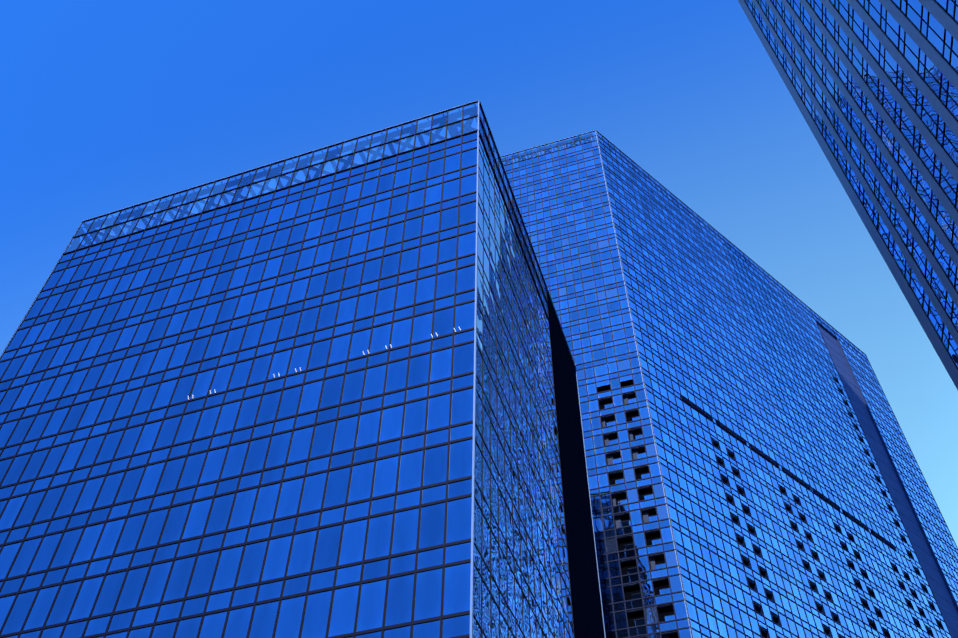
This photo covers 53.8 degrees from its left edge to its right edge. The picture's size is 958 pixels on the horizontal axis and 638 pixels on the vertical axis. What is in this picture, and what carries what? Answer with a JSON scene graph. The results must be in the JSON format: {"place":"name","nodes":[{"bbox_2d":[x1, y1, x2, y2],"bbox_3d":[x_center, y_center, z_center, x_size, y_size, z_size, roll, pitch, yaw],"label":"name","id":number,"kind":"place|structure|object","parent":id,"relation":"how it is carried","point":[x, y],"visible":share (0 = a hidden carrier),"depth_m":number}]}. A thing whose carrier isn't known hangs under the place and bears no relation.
{"place":"outdoors","nodes":[
{"label":"outdoors","id":0,"kind":"place"},
{"bbox_2d":[0,0,957,546],"label":"sky","id":1,"kind":"structure","parent":0,"point":[107,106]},
{"label":"ground","id":2,"kind":"structure","parent":0,"visible":0},
{"bbox_2d":[0,100,605,637],"bbox_3d":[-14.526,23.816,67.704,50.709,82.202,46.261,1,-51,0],"label":"building frame","id":3,"kind":"object","parent":2,"relation":"on","point":[584,590],"visible":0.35,"depth_m":68.59},
{"bbox_2d":[0,103,573,637],"bbox_3d":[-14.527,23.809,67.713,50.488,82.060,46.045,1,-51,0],"label":"building glass","id":4,"kind":"object","parent":3,"relation":"attached to","point":[428,601],"visible":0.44,"depth_m":61.56},
{"bbox_2d":[500,130,957,637],"bbox_3d":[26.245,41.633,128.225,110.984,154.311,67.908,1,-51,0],"label":"building frame","id":5,"kind":"object","parent":2,"relation":"on","point":[936,580],"visible":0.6,"depth_m":135.31},
{"bbox_2d":[501,131,957,637],"bbox_3d":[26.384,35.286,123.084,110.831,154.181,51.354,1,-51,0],"label":"building glass","id":6,"kind":"object","parent":5,"relation":"attached to","point":[647,591],"visible":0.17,"depth_m":129.48},
{"bbox_2d":[738,0,957,389],"bbox_3d":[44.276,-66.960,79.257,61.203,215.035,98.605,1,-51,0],"label":"building frame","id":7,"kind":"object","parent":2,"relation":"on","point":[941,16],"visible":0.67,"depth_m":74.28},
{"bbox_2d":[744,0,957,367],"bbox_3d":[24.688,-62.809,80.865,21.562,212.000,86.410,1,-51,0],"label":"building glass","id":8,"kind":"object","parent":7,"relation":"attached to","point":[934,24],"visible":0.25,"depth_m":72.71}
]}

